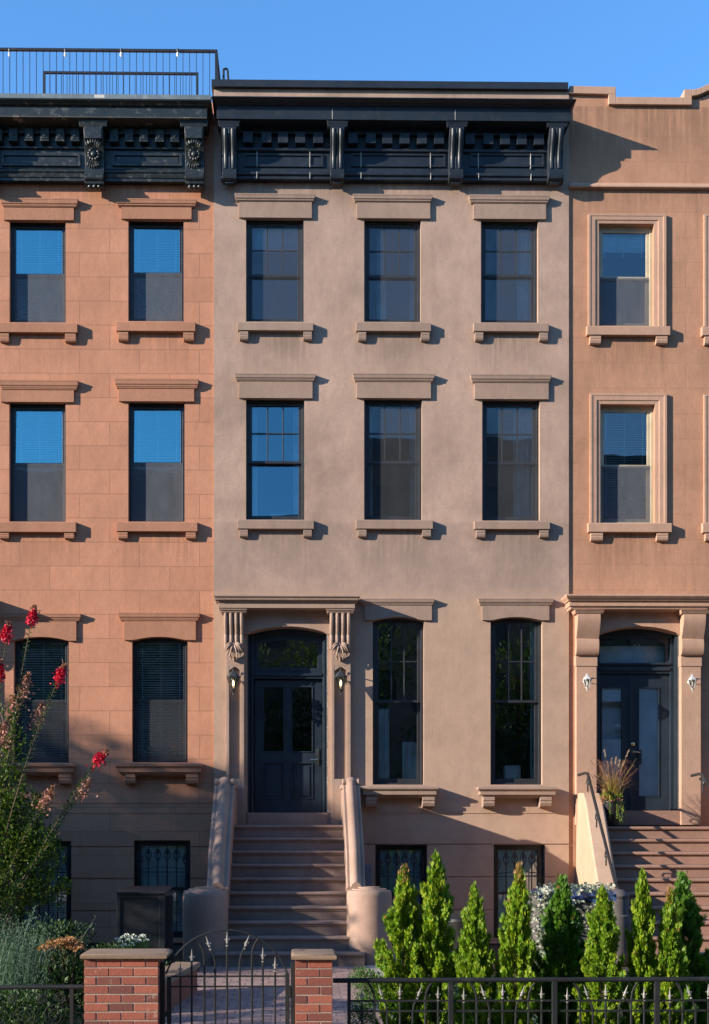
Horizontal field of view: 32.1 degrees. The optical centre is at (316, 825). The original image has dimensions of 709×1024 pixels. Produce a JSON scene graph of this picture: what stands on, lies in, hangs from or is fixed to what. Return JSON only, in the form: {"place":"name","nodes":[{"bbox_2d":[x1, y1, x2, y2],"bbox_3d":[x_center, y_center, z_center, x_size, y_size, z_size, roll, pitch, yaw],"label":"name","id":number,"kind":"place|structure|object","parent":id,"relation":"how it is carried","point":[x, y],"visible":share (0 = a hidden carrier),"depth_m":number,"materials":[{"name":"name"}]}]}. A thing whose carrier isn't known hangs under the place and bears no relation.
{"place":"outdoors","nodes":[
{"label":"outdoors","id":0,"kind":"place"},
{"bbox_2d":[102,933,164,948],"bbox_3d":[-1.976,1.510,13.367,0.667,0.681,0.285,0,0,-1],"label":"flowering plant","id":1,"kind":"object","parent":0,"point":[131,944],"visible":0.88,"depth_m":13.37,"materials":[{"name":"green plant"}]},
{"bbox_2d":[222,68,228,78],"bbox_3d":[-1.667,-13.832,22.779,0.090,0.583,0.442,0,0,3],"label":"ladder handrail","id":2,"kind":"object","parent":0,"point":[223,72],"visible":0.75,"depth_m":22.58,"materials":[{"name":"black metal"}]},
{"bbox_2d":[165,966,382,1023],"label":"path","id":3,"kind":"structure","parent":0,"point":[339,1003],"depth_m":14.57,"materials":[{"name":"grey stone"}]},
{"bbox_2d":[160,962,164,1023],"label":"gate post","id":4,"kind":"object","parent":3,"relation":"on","point":[162,992],"visible":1,"depth_m":10.24,"materials":[{"name":"metal"}]},
{"bbox_2d":[291,962,294,1023],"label":"gate post","id":5,"kind":"object","parent":3,"relation":"on","point":[293,993],"visible":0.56,"depth_m":10.26,"materials":[{"name":"metal"}]},
{"bbox_2d":[165,929,291,1023],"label":"garden gate","id":6,"kind":"structure","parent":5,"relation":"attached to","point":[288,991],"depth_m":10.26,"materials":[{"name":"metal"}]},
{"bbox_2d":[291,949,336,1023],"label":"brick pier","id":7,"kind":"structure","parent":3,"relation":"on","point":[313,986],"depth_m":10.14,"materials":[{"name":"brick"}]},
{"bbox_2d":[372,863,433,1023],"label":"thuja tree","id":8,"kind":"object","parent":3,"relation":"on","point":[399,923],"visible":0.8,"depth_m":11.35,"materials":[{"name":"green plant"}]},
{"bbox_2d":[0,924,692,1023],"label":"ground","id":9,"kind":"structure","parent":0,"point":[179,956],"depth_m":19.95,"materials":[{"name":"soil"}]},
{"bbox_2d":[0,989,76,1023],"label":"shrub","id":10,"kind":"object","parent":9,"relation":"on","point":[21,1000],"visible":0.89,"depth_m":10.89,"materials":[{"name":"green plant"}]},
{"bbox_2d":[0,985,83,1023],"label":"iron fence","id":11,"kind":"object","parent":9,"relation":"on","point":[71,987],"visible":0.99,"depth_m":10.24,"materials":[{"name":"black metal"}]},
{"bbox_2d":[0,905,95,1023],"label":"sage shrub","id":12,"kind":"object","parent":9,"relation":"on","point":[17,975],"visible":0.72,"depth_m":11.46,"materials":[{"name":"green plant"}]},
{"bbox_2d":[0,604,109,964],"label":"crape myrtle","id":13,"kind":"object","parent":9,"relation":"on","point":[24,847],"visible":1,"depth_m":12.39,"materials":[{"name":"green plant"}]},
{"bbox_2d":[25,918,97,982],"bbox_3d":[-2.728,1.515,13.166,0.788,1.074,0.658,0,0,-1],"label":"shrub","id":14,"kind":"object","parent":9,"relation":"on","point":[67,929],"visible":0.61,"depth_m":13.13,"materials":[{"name":"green plant"}]},
{"bbox_2d":[35,935,88,1023],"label":"sedum plant","id":15,"kind":"object","parent":9,"relation":"on","point":[68,945],"visible":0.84,"depth_m":11.41,"materials":[{"name":"green plant"}]},
{"bbox_2d":[46,951,84,1023],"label":"shrub","id":16,"kind":"object","parent":9,"relation":"on","point":[75,999],"visible":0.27,"depth_m":11.60,"materials":[{"name":"green plant"}]},
{"bbox_2d":[0,93,213,943],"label":"brownstone house","id":17,"kind":"structure","parent":9,"relation":"on","point":[107,384],"depth_m":21.38,"materials":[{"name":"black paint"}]},
{"bbox_2d":[0,198,78,343],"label":"window","id":18,"kind":"structure","parent":17,"relation":"in","point":[35,297],"depth_m":21.47,"materials":[{"name":"black paint"}]},
{"bbox_2d":[0,379,78,539],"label":"window","id":19,"kind":"structure","parent":17,"relation":"in","point":[38,490],"depth_m":21.47,"materials":[{"name":"black paint"}]},
{"bbox_2d":[0,613,81,784],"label":"window","id":20,"kind":"structure","parent":17,"relation":"in","point":[61,628],"depth_m":21.46,"materials":[{"name":"black paint"}]},
{"bbox_2d":[17,841,71,937],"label":"window","id":21,"kind":"structure","parent":17,"relation":"in","point":[65,868],"depth_m":21.60,"materials":[{"name":"black paint"}]},
{"bbox_2d":[0,47,220,99],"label":"roof railing","id":22,"kind":"object","parent":17,"relation":"on","point":[136,51],"visible":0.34,"depth_m":21.84,"materials":[{"name":"black metal"}]},
{"bbox_2d":[43,71,198,94],"bbox_3d":[-4.066,-15.110,25.646,3.220,1.127,0.050,0,0,-1],"label":"roof railing","id":23,"kind":"object","parent":17,"relation":"on","point":[72,73],"visible":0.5,"depth_m":25.63,"materials":[{"name":"black metal"}]},
{"bbox_2d":[116,198,196,341],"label":"window","id":24,"kind":"structure","parent":17,"relation":"in","point":[153,296],"depth_m":21.50,"materials":[{"name":"black paint"}]},
{"bbox_2d":[114,378,198,539],"bbox_3d":[-2.767,-6.344,21.470,1.458,2.775,0.343,0,0,-1],"label":"window","id":25,"kind":"structure","parent":17,"relation":"in","point":[156,489],"depth_m":21.50,"materials":[{"name":"black paint"}]},
{"bbox_2d":[115,612,202,784],"bbox_3d":[-2.710,-2.194,21.388,1.497,2.980,0.508,0,0,-1],"label":"window","id":26,"kind":"structure","parent":17,"relation":"in","point":[139,627],"depth_m":21.49,"materials":[{"name":"black paint"}]},
{"bbox_2d":[134,840,189,937],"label":"window","id":27,"kind":"structure","parent":17,"relation":"in","point":[157,862],"depth_m":21.63,"materials":[{"name":"black paint"}]},
{"bbox_2d":[91,942,125,948],"bbox_3d":[-2.332,1.672,13.876,0.452,0.759,0.389,0,0,-1],"label":"shrub","id":28,"kind":"object","parent":9,"relation":"on","point":[108,945],"visible":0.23,"depth_m":13.82,"materials":[{"name":"green plant"}]},
{"bbox_2d":[80,949,172,1023],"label":"brick pier","id":29,"kind":"structure","parent":9,"relation":"on","point":[121,986],"depth_m":10.12,"materials":[{"name":"brick"}]},
{"bbox_2d":[116,886,172,965],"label":"bin store","id":30,"kind":"structure","parent":9,"relation":"on","point":[147,911],"depth_m":16.99,"materials":[{"name":"black metal"}]},
{"bbox_2d":[165,962,199,1011],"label":"planter wall","id":31,"kind":"structure","parent":9,"relation":"on","point":[185,981],"depth_m":14.44,"materials":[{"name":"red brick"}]},
{"bbox_2d":[0,959,697,1023],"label":"ground cover","id":32,"kind":"object","parent":9,"relation":"on","point":[455,992],"depth_m":13.86,"materials":[{"name":"green plant"}]},
{"bbox_2d":[347,967,386,1023],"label":"box shrub","id":33,"kind":"object","parent":9,"relation":"on","point":[366,991],"visible":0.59,"depth_m":11.04,"materials":[{"name":"green plant"}]},
{"bbox_2d":[183,79,576,965],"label":"brownstone house","id":34,"kind":"structure","parent":9,"relation":"on","point":[391,399],"depth_m":21.42,"materials":[{"name":"brown stone"}]},
{"bbox_2d":[227,668,239,695],"bbox_3d":[-1.425,-2.463,21.152,0.234,0.487,0.282,0,0,-1],"label":"wall lantern","id":35,"kind":"object","parent":34,"relation":"attached to","point":[233,676],"depth_m":21.10,"materials":[{"name":"metal"}]},
{"bbox_2d":[235,193,314,341],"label":"window","id":36,"kind":"structure","parent":34,"relation":"in","point":[267,237],"depth_m":21.48,"materials":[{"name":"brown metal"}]},
{"bbox_2d":[235,373,315,537],"bbox_3d":[-0.717,-6.405,21.559,1.404,2.830,0.523,0,0,-1],"label":"window","id":37,"kind":"structure","parent":34,"relation":"in","point":[292,388],"depth_m":21.48,"materials":[{"name":"beige stone"}]},
{"bbox_2d":[254,680,321,811],"bbox_3d":[-0.497,-1.399,21.665,1.186,2.327,0.121,0,0,-1],"label":"door","id":38,"kind":"structure","parent":34,"relation":"in","point":[287,780],"depth_m":21.67,"materials":[{"name":"paint"}]},
{"bbox_2d":[334,668,346,695],"bbox_3d":[0.416,-2.466,21.177,0.234,0.487,0.282,0,0,-1],"label":"wall lantern","id":39,"kind":"object","parent":34,"relation":"attached to","point":[340,676],"depth_m":21.12,"materials":[{"name":"metal"}]},
{"bbox_2d":[365,864,371,885],"bbox_3d":[0.889,1.357,21.235,0.131,1.386,0.360,0,0,-1],"label":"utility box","id":40,"kind":"object","parent":34,"relation":"attached to","point":[368,874],"visible":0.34,"depth_m":21.05,"materials":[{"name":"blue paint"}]},
{"bbox_2d":[353,194,432,341],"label":"window","id":41,"kind":"structure","parent":34,"relation":"in","point":[369,206],"depth_m":21.52,"materials":[{"name":"beige stone"}]},
{"bbox_2d":[353,373,434,537],"bbox_3d":[1.338,-6.413,21.533,1.419,2.834,0.415,0,0,-1],"label":"window","id":42,"kind":"structure","parent":34,"relation":"in","point":[411,388],"depth_m":21.52,"materials":[{"name":"beige stone"}]},
{"bbox_2d":[360,598,438,807],"bbox_3d":[1.426,-2.120,21.447,1.349,3.624,0.590,0,0,-1],"label":"window","id":43,"kind":"structure","parent":34,"relation":"in","point":[377,610],"depth_m":21.53,"materials":[{"name":"brown stone"}]},
{"bbox_2d":[375,845,426,937],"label":"window","id":44,"kind":"structure","parent":34,"relation":"in","point":[389,859],"depth_m":21.57,"materials":[{"name":"black paint"}]},
{"bbox_2d":[468,194,549,341],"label":"window","id":45,"kind":"structure","parent":34,"relation":"in","point":[486,207],"depth_m":21.54,"materials":[{"name":"beige stone"}]},
{"bbox_2d":[470,374,551,538],"bbox_3d":[3.371,-6.407,21.562,1.405,2.831,0.415,0,0,-1],"label":"window","id":46,"kind":"structure","parent":34,"relation":"in","point":[533,388],"depth_m":21.56,"materials":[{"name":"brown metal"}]},
{"bbox_2d":[476,598,557,807],"bbox_3d":[3.465,-2.123,21.529,1.378,3.629,0.698,0,0,-1],"label":"window","id":47,"kind":"structure","parent":34,"relation":"in","point":[533,611],"depth_m":21.55,"materials":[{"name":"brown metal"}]},
{"bbox_2d":[493,845,544,937],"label":"window","id":48,"kind":"structure","parent":34,"relation":"in","point":[506,857],"depth_m":21.63,"materials":[{"name":"black paint"}]},
{"bbox_2d":[446,912,468,951],"bbox_3d":[2.054,1.637,17.430,0.520,0.826,0.520,0,0,-1],"label":"rubbish bin","id":49,"kind":"object","parent":9,"relation":"on","point":[456,921],"visible":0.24,"depth_m":17.22,"materials":[{"name":"grey metal"}]},
{"bbox_2d":[489,861,544,1023],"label":"thuja tree","id":50,"kind":"object","parent":9,"relation":"on","point":[517,951],"visible":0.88,"depth_m":10.88,"materials":[{"name":"green plant"}]},
{"bbox_2d":[333,977,708,1023],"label":"iron fence","id":51,"kind":"object","parent":9,"relation":"on","point":[554,1000],"visible":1,"depth_m":10.29,"materials":[{"name":"black metal"}]},
{"bbox_2d":[530,873,589,1023],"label":"thuja tree","id":52,"kind":"object","parent":9,"relation":"on","point":[564,950],"visible":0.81,"depth_m":11.31,"materials":[{"name":"green plant"}]},
{"bbox_2d":[531,894,611,973],"bbox_3d":[3.429,1.491,16.599,0.948,1.119,0.700,0,0,-1],"label":"storage box","id":53,"kind":"object","parent":9,"relation":"on","point":[581,905],"visible":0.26,"depth_m":16.25,"materials":[{"name":"stone"}]},
{"bbox_2d":[528,881,617,964],"bbox_3d":[3.310,1.369,16.347,1.282,1.262,0.609,0,0,-1],"label":"ivy","id":54,"kind":"object","parent":53,"relation":"on","point":[587,887],"visible":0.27,"depth_m":16.16,"materials":[{"name":"white plant"}]},
{"bbox_2d":[529,886,616,902],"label":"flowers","id":55,"kind":"object","parent":53,"relation":"on","point":[580,896],"visible":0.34,"depth_m":16.23,"materials":[{"name":"plant"}]},
{"bbox_2d":[572,884,627,1023],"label":"thuja tree","id":56,"kind":"object","parent":9,"relation":"on","point":[601,922],"visible":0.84,"depth_m":10.83,"materials":[{"name":"green plant"}]},
{"bbox_2d":[561,84,708,964],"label":"brownstone house","id":57,"kind":"structure","parent":9,"relation":"on","point":[635,600],"depth_m":21.51,"materials":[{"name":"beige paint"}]},
{"bbox_2d":[583,673,591,691],"bbox_3d":[4.660,-2.463,21.261,0.158,0.329,0.245,0,0,-1],"label":"wall lantern","id":58,"kind":"object","parent":57,"relation":"attached to","point":[585,679],"depth_m":21.20,"materials":[{"name":"white metal"}]},
{"bbox_2d":[577,772,618,888],"bbox_3d":[4.505,0.113,19.639,0.106,2.048,2.761,0,0,0],"label":"stoop handrail","id":59,"kind":"object","parent":57,"relation":"attached to","point":[598,818],"visible":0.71,"depth_m":19.51,"materials":[{"name":"black metal"}]},
{"bbox_2d":[601,801,621,825],"bbox_3d":[4.922,-0.197,20.551,0.360,0.415,0.360,0,0,-1],"label":"planter pot","id":60,"kind":"object","parent":57,"relation":"on","point":[613,821],"visible":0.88,"depth_m":20.43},
{"bbox_2d":[578,749,643,822],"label":"ornamental grass","id":61,"kind":"object","parent":60,"relation":"in","point":[610,791],"depth_m":20.48,"materials":[{"name":"plant"}]},
{"bbox_2d":[599,674,628,809],"bbox_3d":[5.260,-1.472,21.765,0.564,2.400,0.062,0,0,-1],"label":"door","id":62,"kind":"structure","parent":57,"relation":"in","point":[612,687],"depth_m":21.75,"materials":[{"name":"paint"}]},
{"bbox_2d":[586,213,669,345],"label":"window","id":63,"kind":"structure","parent":57,"relation":"in","point":[617,306],"depth_m":21.60,"materials":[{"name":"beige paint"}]},
{"bbox_2d":[587,393,671,541],"bbox_3d":[5.447,-6.239,21.582,1.456,2.579,0.348,0,0,-1],"label":"window","id":64,"kind":"structure","parent":57,"relation":"in","point":[621,496],"depth_m":21.50,"materials":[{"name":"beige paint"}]},
{"bbox_2d":[600,644,663,810],"bbox_3d":[5.598,-1.621,21.995,1.207,3.221,0.050,0,0,-1],"label":"vestibule door","id":65,"kind":"structure","parent":57,"relation":"in","point":[611,711],"depth_m":21.98,"materials":[{"name":"grey glass"}]},
{"bbox_2d":[629,674,668,809],"bbox_3d":[5.871,-1.472,21.739,0.708,2.400,0.130,0,0,-1],"label":"door","id":66,"kind":"structure","parent":57,"relation":"in","point":[648,693],"depth_m":21.76,"materials":[{"name":"paint"}]},
{"bbox_2d":[687,674,696,692],"bbox_3d":[6.478,-2.455,21.286,0.158,0.329,0.245,0,0,-1],"label":"wall lantern","id":67,"kind":"object","parent":57,"relation":"attached to","point":[691,679],"depth_m":21.23,"materials":[{"name":"white metal"}]},
{"bbox_2d":[690,772,708,791],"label":"stoop handrail","id":68,"kind":"object","parent":57,"relation":"attached to","point":[704,779],"visible":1,"depth_m":20.88,"materials":[{"name":"black metal"}]},
{"bbox_2d":[700,214,708,345],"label":"window","id":69,"kind":"structure","parent":57,"relation":"in","point":[704,330],"depth_m":21.48,"materials":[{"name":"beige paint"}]},
{"bbox_2d":[701,394,708,541],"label":"window","id":70,"kind":"structure","parent":57,"relation":"in","point":[705,525],"depth_m":21.48,"materials":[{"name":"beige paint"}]},
{"bbox_2d":[619,865,663,1023],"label":"thuja tree","id":71,"kind":"object","parent":9,"relation":"on","point":[640,952],"visible":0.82,"depth_m":10.84,"materials":[{"name":"green plant"}]},
{"bbox_2d":[645,885,694,1023],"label":"thuja tree","id":72,"kind":"object","parent":9,"relation":"on","point":[672,957],"visible":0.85,"depth_m":10.79,"materials":[{"name":"green plant"}]},
{"bbox_2d":[666,869,708,1023],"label":"thuja tree","id":73,"kind":"object","parent":9,"relation":"on","point":[693,923],"visible":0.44,"depth_m":11.15,"materials":[{"name":"green plant"}]},
{"bbox_2d":[0,0,708,100],"label":"sky","id":74,"kind":"structure","parent":0,"point":[639,48],"materials":[{"name":"blue"}]},
{"bbox_2d":[365,949,445,1021],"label":"side path","id":75,"kind":"structure","parent":0,"point":[372,967],"depth_m":17.60,"materials":[{"name":"grey stone"}]},
{"bbox_2d":[407,849,459,1023],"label":"thuja tree","id":76,"kind":"object","parent":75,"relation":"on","point":[436,937],"visible":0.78,"depth_m":11.31,"materials":[{"name":"green plant"}]},
{"bbox_2d":[442,881,498,1023],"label":"thuja tree","id":77,"kind":"object","parent":75,"relation":"on","point":[473,960],"visible":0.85,"depth_m":11.00,"materials":[{"name":"green plant"}]}
]}

